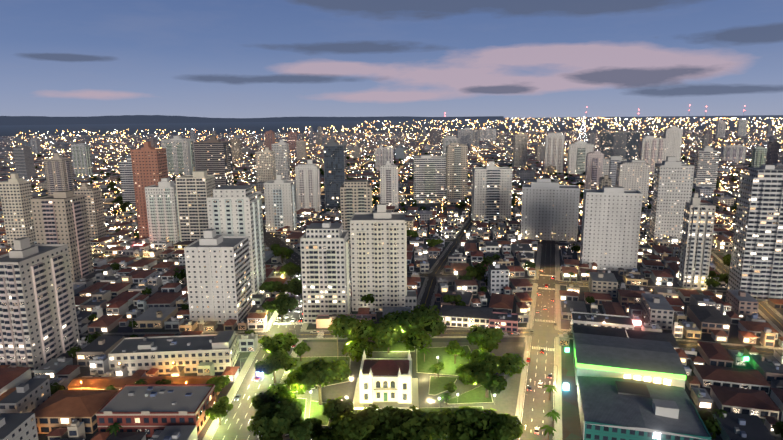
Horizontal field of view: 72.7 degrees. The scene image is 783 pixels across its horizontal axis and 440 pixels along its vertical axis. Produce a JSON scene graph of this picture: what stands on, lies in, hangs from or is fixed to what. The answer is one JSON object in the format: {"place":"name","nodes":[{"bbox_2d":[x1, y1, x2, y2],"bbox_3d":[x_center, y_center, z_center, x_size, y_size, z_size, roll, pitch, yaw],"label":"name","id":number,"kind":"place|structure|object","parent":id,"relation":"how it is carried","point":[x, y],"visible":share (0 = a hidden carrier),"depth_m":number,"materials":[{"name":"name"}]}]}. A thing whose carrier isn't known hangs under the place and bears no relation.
{"place":"outdoors","nodes":[
{"label":"outdoors","id":0,"kind":"place"},
{"bbox_2d":[119,158,135,209],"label":"grey tower","id":1,"kind":"structure","parent":0,"point":[127,181],"depth_m":723.54,"materials":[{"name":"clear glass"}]},
{"bbox_2d":[145,178,180,245],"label":"white tower","id":2,"kind":"structure","parent":0,"point":[162,210],"depth_m":513.55,"materials":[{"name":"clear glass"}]},
{"bbox_2d":[194,136,233,188],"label":"brown tower","id":3,"kind":"structure","parent":0,"point":[213,155],"depth_m":791.04,"materials":[{"name":"concrete"},{"name":"glass"}]},
{"bbox_2d":[0,115,503,125],"bbox_3d":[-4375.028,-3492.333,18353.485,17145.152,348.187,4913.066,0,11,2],"label":"hills","id":4,"kind":"structure","parent":0,"point":[46,120],"depth_m":19133.17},
{"bbox_2d":[203,223,308,439],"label":"avenue road","id":5,"kind":"structure","parent":0,"point":[245,386],"depth_m":248.86,"materials":[{"name":"grey asphalt"}]},
{"bbox_2d":[205,396,232,424],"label":"street tree","id":6,"kind":"object","parent":5,"relation":"on","point":[220,408],"visible":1,"depth_m":211.41,"materials":[{"name":"green plant"}]},
{"bbox_2d":[254,348,297,382],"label":"park tree","id":7,"kind":"object","parent":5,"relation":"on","point":[277,360],"visible":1,"depth_m":243.28,"materials":[{"name":"green plant"}]},
{"bbox_2d":[272,140,290,179],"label":"building","id":8,"kind":"structure","parent":0,"point":[281,150],"depth_m":989.74,"materials":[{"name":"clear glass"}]},
{"bbox_2d":[289,356,349,391],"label":"park lawn","id":9,"kind":"structure","parent":0,"point":[299,363],"depth_m":268.42,"materials":[{"name":"green plant"}]},
{"bbox_2d":[300,222,350,323],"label":"tower","id":10,"kind":"structure","parent":0,"point":[325,264],"depth_m":313.31,"materials":[{"name":"white concrete"}]},
{"bbox_2d":[323,139,346,207],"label":"dark tower","id":11,"kind":"structure","parent":0,"point":[335,169],"depth_m":719.81,"materials":[{"name":"blue glass"}]},
{"bbox_2d":[316,314,370,327],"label":"building","id":12,"kind":"structure","parent":0,"point":[323,321],"depth_m":311.70,"materials":[{"name":"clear glass"}]},
{"bbox_2d":[0,139,734,230],"bbox_3d":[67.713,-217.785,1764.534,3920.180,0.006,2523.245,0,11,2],"label":"ground","id":13,"kind":"structure","parent":0,"point":[472,148],"depth_m":1421.02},
{"bbox_2d":[380,160,397,208],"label":"white tower","id":14,"kind":"structure","parent":0,"point":[389,182],"depth_m":706.14,"materials":[{"name":"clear glass"}]},
{"bbox_2d":[0,115,782,439],"bbox_3d":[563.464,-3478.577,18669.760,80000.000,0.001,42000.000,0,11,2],"label":"ground","id":15,"kind":"structure","parent":0,"point":[570,421],"depth_m":4401.18,"materials":[{"name":"grey"}]},
{"bbox_2d":[0,173,36,247],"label":"cream tower","id":16,"kind":"structure","parent":15,"relation":"on","point":[16,193],"depth_m":505.19,"materials":[{"name":"beige concrete"}]},
{"bbox_2d":[0,237,79,372],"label":"tower","id":17,"kind":"structure","parent":15,"relation":"on","point":[38,323],"depth_m":261.82,"materials":[{"name":"beige concrete"}]},
{"bbox_2d":[44,153,74,194],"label":"tan tower","id":18,"kind":"structure","parent":15,"relation":"on","point":[59,172],"depth_m":819.65,"materials":[{"name":"beige concrete"}]},
{"bbox_2d":[31,191,93,281],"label":"beige tower","id":19,"kind":"structure","parent":15,"relation":"on","point":[59,217],"depth_m":394.46,"materials":[{"name":"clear concrete"}]},
{"bbox_2d":[31,390,117,433],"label":"tiled school annex","id":20,"kind":"object","parent":15,"relation":"on","point":[61,408],"visible":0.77,"depth_m":211.04,"materials":[{"name":"brown tile"}]},
{"bbox_2d":[71,143,92,176],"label":"grey tower","id":21,"kind":"structure","parent":15,"relation":"on","point":[82,160],"depth_m":1148.95,"materials":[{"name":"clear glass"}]},
{"bbox_2d":[74,183,106,238],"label":"beige tower","id":22,"kind":"structure","parent":15,"relation":"on","point":[95,212],"depth_m":537.21,"materials":[{"name":"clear concrete"}]},
{"bbox_2d":[67,376,219,394],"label":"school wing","id":23,"kind":"structure","parent":15,"relation":"on","point":[100,383],"depth_m":238.54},
{"bbox_2d":[130,142,167,238],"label":"terracotta tower","id":24,"kind":"structure","parent":15,"relation":"on","point":[149,166],"depth_m":529.60,"materials":[{"name":"red concrete"}]},
{"bbox_2d":[96,384,215,436],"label":"brick school building","id":25,"kind":"structure","parent":15,"relation":"on","point":[150,409],"depth_m":209.33,"materials":[{"name":"grey"}]},
{"bbox_2d":[108,330,239,375],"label":"low-rise building","id":26,"kind":"structure","parent":15,"relation":"on","point":[191,353],"depth_m":257.51,"materials":[{"name":"white paint"}]},
{"bbox_2d":[161,136,195,175],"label":"white tower","id":27,"kind":"structure","parent":15,"relation":"on","point":[180,153],"depth_m":1146.17,"materials":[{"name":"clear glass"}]},
{"bbox_2d":[175,171,214,241],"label":"cream tower","id":28,"kind":"structure","parent":15,"relation":"on","point":[194,191],"depth_m":490.59,"materials":[{"name":"beige concrete"}]},
{"bbox_2d":[205,375,230,401],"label":"street tree","id":29,"kind":"object","parent":15,"relation":"on","point":[220,382],"visible":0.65,"depth_m":228.69,"materials":[{"name":"green plant"}]},
{"bbox_2d":[184,229,252,324],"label":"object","id":30,"kind":"object","parent":15,"relation":"on","point":[218,275],"visible":0.88,"depth_m":315.94,"materials":[{"name":"white concrete"}]},
{"bbox_2d":[207,185,265,293],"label":"high-rise building","id":31,"kind":"structure","parent":15,"relation":"on","point":[234,210],"depth_m":354.24,"materials":[{"name":"white concrete"}]},
{"bbox_2d":[255,147,275,182],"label":"beige tower","id":32,"kind":"structure","parent":15,"relation":"on","point":[265,166],"depth_m":967.27,"materials":[{"name":"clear glass"}]},
{"bbox_2d":[259,281,282,297],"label":"avenue tree","id":33,"kind":"object","parent":15,"relation":"on","point":[271,286],"visible":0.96,"depth_m":355.03,"materials":[{"name":"green plant"}]},
{"bbox_2d":[251,383,296,410],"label":"park tree","id":34,"kind":"object","parent":15,"relation":"on","point":[277,393],"visible":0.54,"depth_m":212.91,"materials":[{"name":"green plant"}]},
{"bbox_2d":[258,332,298,352],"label":"park tree","id":35,"kind":"object","parent":15,"relation":"on","point":[287,341],"visible":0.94,"depth_m":264.99,"materials":[{"name":"green plant"}]},
{"bbox_2d":[262,292,297,321],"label":"avenue tree","id":36,"kind":"object","parent":15,"relation":"on","point":[282,303],"visible":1,"depth_m":314.73,"materials":[{"name":"green plant"}]},
{"bbox_2d":[264,174,296,231],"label":"white tower","id":37,"kind":"structure","parent":15,"relation":"on","point":[280,200],"depth_m":572.43,"materials":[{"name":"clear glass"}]},
{"bbox_2d":[270,243,293,262],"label":"avenue tree","id":38,"kind":"object","parent":15,"relation":"on","point":[277,251],"visible":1,"depth_m":446.49,"materials":[{"name":"green plant"}]},
{"bbox_2d":[247,397,321,439],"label":"park tree","id":39,"kind":"object","parent":15,"relation":"on","point":[275,421],"visible":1,"depth_m":186.71,"materials":[{"name":"green plant"}]},
{"bbox_2d":[277,278,301,298],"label":"avenue tree","id":40,"kind":"object","parent":15,"relation":"on","point":[293,286],"visible":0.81,"depth_m":351.72,"materials":[{"name":"green plant"}]},
{"bbox_2d":[279,262,301,279],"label":"avenue tree","id":41,"kind":"object","parent":15,"relation":"on","point":[290,269],"visible":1,"depth_m":394.83,"materials":[{"name":"green plant"}]},
{"bbox_2d":[296,140,306,160],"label":"high-rise building","id":42,"kind":"structure","parent":15,"relation":"on","point":[301,148],"depth_m":1529.00,"materials":[{"name":"grey concrete"}]},
{"bbox_2d":[293,341,310,360],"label":"park tree","id":43,"kind":"object","parent":15,"relation":"on","point":[301,348],"visible":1,"depth_m":265.98,"materials":[{"name":"green plant"}]},
{"bbox_2d":[295,160,320,212],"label":"white tower","id":44,"kind":"structure","parent":15,"relation":"on","point":[307,178],"depth_m":679.46,"materials":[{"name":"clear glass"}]},
{"bbox_2d":[283,359,350,404],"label":"park tree","id":45,"kind":"object","parent":15,"relation":"on","point":[308,376],"visible":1,"depth_m":222.32,"materials":[{"name":"green plant"}]},
{"bbox_2d":[312,396,385,439],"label":"park tree","id":46,"kind":"object","parent":15,"relation":"on","point":[347,423],"visible":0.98,"depth_m":184.72,"materials":[{"name":"green plant"}]},
{"bbox_2d":[340,180,372,243],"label":"beige tower","id":47,"kind":"structure","parent":15,"relation":"on","point":[355,196],"depth_m":512.37,"materials":[{"name":"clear concrete"}]},
{"bbox_2d":[328,314,401,361],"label":"park tree","id":48,"kind":"object","parent":15,"relation":"on","point":[384,333],"visible":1,"depth_m":266.61,"materials":[{"name":"green plant"}]},
{"bbox_2d":[350,203,406,311],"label":"tower","id":49,"kind":"structure","parent":15,"relation":"on","point":[378,239],"depth_m":331.61,"materials":[{"name":"beige concrete"}]},
{"bbox_2d":[375,145,384,170],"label":"tower","id":50,"kind":"structure","parent":15,"relation":"on","point":[379,157],"depth_m":1216.01,"materials":[{"name":"grey concrete"}]},
{"bbox_2d":[0,210,782,439],"bbox_3d":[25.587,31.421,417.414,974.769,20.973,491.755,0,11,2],"label":"low-rise houses","id":51,"kind":"structure","parent":15,"relation":"on","point":[602,286],"depth_m":352.53,"materials":[{"name":"grey concrete"}]},
{"bbox_2d":[0,125,782,277],"bbox_3d":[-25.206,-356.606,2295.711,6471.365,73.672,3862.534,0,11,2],"label":"distant city buildings","id":52,"kind":"structure","parent":15,"relation":"on","point":[23,161],"depth_m":1428.86,"materials":[{"name":"grey concrete"}]},
{"bbox_2d":[0,266,782,439],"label":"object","id":53,"kind":"object","parent":15,"relation":"on","point":[27,395],"visible":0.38,"depth_m":303.75,"materials":[{"name":"brown concrete"}]},
{"bbox_2d":[13,150,782,439],"bbox_3d":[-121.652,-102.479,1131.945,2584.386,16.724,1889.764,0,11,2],"label":"trees","id":54,"kind":"object","parent":15,"relation":"on","point":[712,425],"visible":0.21,"depth_m":415.09,"materials":[{"name":"green plant"}]},
{"bbox_2d":[405,290,416,310],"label":"small building","id":55,"kind":"structure","parent":15,"relation":"on","point":[411,299],"depth_m":337.38,"materials":[{"name":"white concrete"}]},
{"bbox_2d":[365,405,458,439],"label":"park tree","id":56,"kind":"object","parent":15,"relation":"on","point":[399,424],"visible":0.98,"depth_m":184.07,"materials":[{"name":"green plant"}]},
{"bbox_2d":[379,303,448,350],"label":"park tree","id":57,"kind":"object","parent":15,"relation":"on","point":[416,324],"visible":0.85,"depth_m":277.55,"materials":[{"name":"green plant"}]},
{"bbox_2d":[134,105,748,389],"bbox_3d":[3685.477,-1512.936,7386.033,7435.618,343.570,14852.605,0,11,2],"label":"masts and signs","id":58,"kind":"object","parent":15,"relation":"on","point":[566,385],"visible":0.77,"depth_m":305.32,"materials":[{"name":"red metal"}]},
{"bbox_2d":[444,340,465,363],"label":"park tree","id":59,"kind":"object","parent":15,"relation":"on","point":[453,347],"visible":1,"depth_m":260.79,"materials":[{"name":"green plant"}]},
{"bbox_2d":[446,143,467,199],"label":"beige tower","id":60,"kind":"structure","parent":15,"relation":"on","point":[456,168],"depth_m":780.28,"materials":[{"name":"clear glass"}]},
{"bbox_2d":[457,128,473,146],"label":"tower","id":61,"kind":"structure","parent":15,"relation":"on","point":[465,136],"depth_m":2179.80,"materials":[{"name":"grey concrete"}]},
{"bbox_2d":[439,305,492,327],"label":"low-rise building","id":62,"kind":"structure","parent":15,"relation":"on","point":[453,315],"depth_m":310.92,"materials":[{"name":"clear glass"}]},
{"bbox_2d":[465,266,485,280],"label":"yard tree","id":63,"kind":"object","parent":15,"relation":"on","point":[471,271],"visible":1,"depth_m":382.83,"materials":[{"name":"green plant"}]},
{"bbox_2d":[466,325,503,351],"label":"park tree","id":64,"kind":"object","parent":15,"relation":"on","point":[487,338],"visible":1,"depth_m":267.07,"materials":[{"name":"green plant"}]},
{"bbox_2d":[450,406,522,439],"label":"park tree","id":65,"kind":"object","parent":15,"relation":"on","point":[473,424],"visible":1,"depth_m":182.17,"materials":[{"name":"green plant"}]},
{"bbox_2d":[478,127,495,141],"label":"tower","id":66,"kind":"structure","parent":15,"relation":"on","point":[486,134],"depth_m":2586.38,"materials":[{"name":"grey concrete"}]},
{"bbox_2d":[455,348,526,397],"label":"park tree","id":67,"kind":"object","parent":15,"relation":"on","point":[483,367],"visible":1,"depth_m":225.21,"materials":[{"name":"green plant"}]},
{"bbox_2d":[471,161,512,220],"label":"white tower","id":68,"kind":"structure","parent":15,"relation":"on","point":[491,190],"depth_m":619.83,"materials":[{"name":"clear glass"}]},
{"bbox_2d":[489,312,517,331],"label":"pink shop","id":69,"kind":"structure","parent":15,"relation":"on","point":[508,322],"depth_m":304.28,"materials":[{"name":"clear glass"}]},
{"bbox_2d":[512,132,527,167],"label":"beige tower","id":70,"kind":"structure","parent":15,"relation":"on","point":[520,140],"depth_m":1228.41,"materials":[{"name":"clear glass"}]},
{"bbox_2d":[521,178,579,241],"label":"high-rise building","id":71,"kind":"structure","parent":15,"relation":"on","point":[550,209],"depth_m":520.84,"materials":[{"name":"grey concrete"}]},
{"bbox_2d":[544,133,564,173],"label":"white tower","id":72,"kind":"structure","parent":15,"relation":"on","point":[554,150],"depth_m":1111.95,"materials":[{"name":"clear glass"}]},
{"bbox_2d":[567,140,593,175],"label":"white tower","id":73,"kind":"structure","parent":15,"relation":"on","point":[578,150],"depth_m":1086.65,"materials":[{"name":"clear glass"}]},
{"bbox_2d":[584,151,603,188],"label":"pink tower","id":74,"kind":"structure","parent":15,"relation":"on","point":[594,167],"depth_m":850.60,"materials":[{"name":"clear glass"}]},
{"bbox_2d":[572,324,627,342],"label":"roof","id":75,"kind":"structure","parent":15,"relation":"on","point":[604,331],"depth_m":283.46,"materials":[{"name":"grey metal"}]},
{"bbox_2d":[571,311,633,332],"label":"white shop row","id":76,"kind":"object","parent":15,"relation":"on","point":[596,319],"visible":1,"depth_m":299.93,"materials":[{"name":"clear glass"}]},
{"bbox_2d":[580,186,642,270],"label":"building","id":77,"kind":"structure","parent":15,"relation":"on","point":[611,221],"depth_m":415.18,"materials":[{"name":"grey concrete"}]},
{"bbox_2d":[602,156,626,185],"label":"tower","id":78,"kind":"structure","parent":15,"relation":"on","point":[609,166],"depth_m":893.97,"materials":[{"name":"grey concrete"}]},
{"bbox_2d":[599,132,639,160],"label":"building","id":79,"kind":"structure","parent":15,"relation":"on","point":[625,145],"depth_m":1390.98,"materials":[{"name":"grey glass"}]},
{"bbox_2d":[573,333,686,388],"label":"warehouse","id":80,"kind":"structure","parent":15,"relation":"on","point":[654,361],"depth_m":241.30,"materials":[{"name":"painted plaster"},{"name":"metal"}]},
{"bbox_2d":[615,160,649,202],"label":"high-rise building","id":81,"kind":"structure","parent":15,"relation":"on","point":[632,174],"depth_m":737.58,"materials":[{"name":"beige concrete"}]},
{"bbox_2d":[577,376,710,439],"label":"warehouse roof","id":82,"kind":"structure","parent":15,"relation":"on","point":[620,409],"depth_m":204.85,"materials":[{"name":"painted plaster"},{"name":"metal"},{"name":"glass"}]},
{"bbox_2d":[638,136,666,174],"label":"building","id":83,"kind":"structure","parent":15,"relation":"on","point":[651,150],"depth_m":1065.49,"materials":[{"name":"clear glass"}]},
{"bbox_2d":[626,329,679,348],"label":"roof","id":84,"kind":"structure","parent":15,"relation":"on","point":[655,336],"depth_m":277.58,"materials":[{"name":"grey metal"}]},
{"bbox_2d":[649,156,693,242],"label":"tower","id":85,"kind":"structure","parent":15,"relation":"on","point":[672,187],"depth_m":503.22,"materials":[{"name":"grey concrete"}]},
{"bbox_2d":[663,126,682,160],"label":"white tower","id":86,"kind":"structure","parent":15,"relation":"on","point":[672,135],"depth_m":1178.39,"materials":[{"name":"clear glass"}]},
{"bbox_2d":[677,193,715,288],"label":"tower","id":87,"kind":"structure","parent":15,"relation":"on","point":[696,241],"depth_m":370.46,"materials":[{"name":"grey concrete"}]},
{"bbox_2d":[692,146,719,189],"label":"high-rise building","id":88,"kind":"structure","parent":15,"relation":"on","point":[706,160],"depth_m":833.62,"materials":[{"name":"grey concrete"}]},
{"bbox_2d":[719,145,746,162],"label":"apartment building","id":89,"kind":"structure","parent":15,"relation":"on","point":[735,153],"depth_m":1316.02,"materials":[{"name":"grey concrete"}]},
{"bbox_2d":[736,119,747,135],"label":"tower","id":90,"kind":"structure","parent":15,"relation":"on","point":[741,128],"depth_m":2796.91,"materials":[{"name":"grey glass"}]},
{"bbox_2d":[728,164,782,300],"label":"building","id":91,"kind":"structure","parent":15,"relation":"on","point":[756,267],"depth_m":343.65,"materials":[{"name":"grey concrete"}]},
{"bbox_2d":[751,146,766,166],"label":"high-rise building","id":92,"kind":"structure","parent":15,"relation":"on","point":[758,159],"depth_m":877.52,"materials":[{"name":"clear glass"}]},
{"bbox_2d":[0,0,782,117],"label":"sky","id":93,"kind":"structure","parent":0,"point":[59,58],"materials":[{"name":"blue"}]},
{"bbox_2d":[2,117,782,253],"bbox_3d":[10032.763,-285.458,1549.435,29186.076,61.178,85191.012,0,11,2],"label":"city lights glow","id":94,"kind":"object","parent":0,"point":[432,154],"visible":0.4,"depth_m":2882.97,"materials":[{"name":"yellow glass"}]},
{"bbox_2d":[284,342,525,439],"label":"park paving","id":95,"kind":"structure","parent":0,"point":[505,401],"depth_m":243.22,"materials":[{"name":"beige concrete"}]},
{"bbox_2d":[309,401,329,425],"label":"park lawn","id":96,"kind":"structure","parent":95,"relation":"on","point":[316,410],"depth_m":221.65,"materials":[{"name":"green plant"}]},
{"bbox_2d":[353,350,418,410],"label":"mansion","id":97,"kind":"structure","parent":95,"relation":"on","point":[381,383],"depth_m":225.75,"materials":[{"name":"white paint"}]},
{"bbox_2d":[367,342,414,351],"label":"park lawn","id":98,"kind":"structure","parent":95,"relation":"on","point":[398,347],"depth_m":282.28,"materials":[{"name":"green plant"}]},
{"bbox_2d":[416,346,469,375],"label":"park lawn","id":99,"kind":"structure","parent":95,"relation":"on","point":[445,359],"depth_m":267.66,"materials":[{"name":"green plant"}]},
{"bbox_2d":[429,376,456,394],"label":"park lawn","id":100,"kind":"structure","parent":95,"relation":"on","point":[436,385],"depth_m":244.73,"materials":[{"name":"green plant"}]},
{"bbox_2d":[418,407,483,439],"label":"park lawn","id":101,"kind":"structure","parent":95,"relation":"on","point":[428,410],"depth_m":222.68,"materials":[{"name":"green plant"}]},
{"bbox_2d":[444,385,492,403],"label":"park lawn","id":102,"kind":"structure","parent":95,"relation":"on","point":[476,395],"depth_m":232.11,"materials":[{"name":"green plant"}]},
{"bbox_2d":[92,254,725,295],"bbox_3d":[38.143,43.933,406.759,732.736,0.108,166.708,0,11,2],"label":"cross street road","id":103,"kind":"structure","parent":0,"point":[565,283],"depth_m":394.00,"materials":[{"name":"grey asphalt"}]},
{"bbox_2d":[413,155,445,202],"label":"white tower","id":104,"kind":"structure","parent":0,"point":[429,178],"depth_m":752.51,"materials":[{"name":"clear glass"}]},
{"bbox_2d":[79,327,782,355],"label":"back street road","id":105,"kind":"structure","parent":0,"point":[463,332],"depth_m":300.54,"materials":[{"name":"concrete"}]},
{"bbox_2d":[81,246,765,414],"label":"street lamps","id":106,"kind":"object","parent":105,"relation":"on","point":[437,357],"visible":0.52,"depth_m":279.70,"materials":[{"name":"metal"}]},
{"bbox_2d":[417,215,473,309],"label":"street","id":107,"kind":"structure","parent":0,"point":[429,290],"depth_m":428.22,"materials":[{"name":"grey asphalt"}]},
{"bbox_2d":[264,234,726,252],"bbox_3d":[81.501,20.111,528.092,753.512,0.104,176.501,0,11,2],"label":"cross road","id":108,"kind":"structure","parent":0,"point":[541,242],"depth_m":522.93,"materials":[{"name":"grey asphalt"}]},
{"bbox_2d":[514,240,561,439],"bbox_3d":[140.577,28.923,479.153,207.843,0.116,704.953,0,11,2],"label":"street","id":109,"kind":"structure","parent":0,"point":[537,405],"depth_m":265.98,"materials":[{"name":"grey asphalt"}]},
{"bbox_2d":[693,364,770,393],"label":"tiled house","id":110,"kind":"structure","parent":0,"point":[709,375],"depth_m":238.68,"materials":[{"name":"brown tile"}]},
{"bbox_2d":[710,385,780,418],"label":"tiled house","id":111,"kind":"structure","parent":0,"point":[760,403],"depth_m":218.17,"materials":[{"name":"brown tile"}]},
{"bbox_2d":[711,252,782,336],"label":"side street road","id":112,"kind":"structure","parent":0,"point":[770,315],"depth_m":330.01,"materials":[{"name":"grey asphalt"}]},
{"bbox_2d":[770,388,782,410],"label":"building","id":113,"kind":"structure","parent":0,"point":[776,395],"depth_m":224.58,"materials":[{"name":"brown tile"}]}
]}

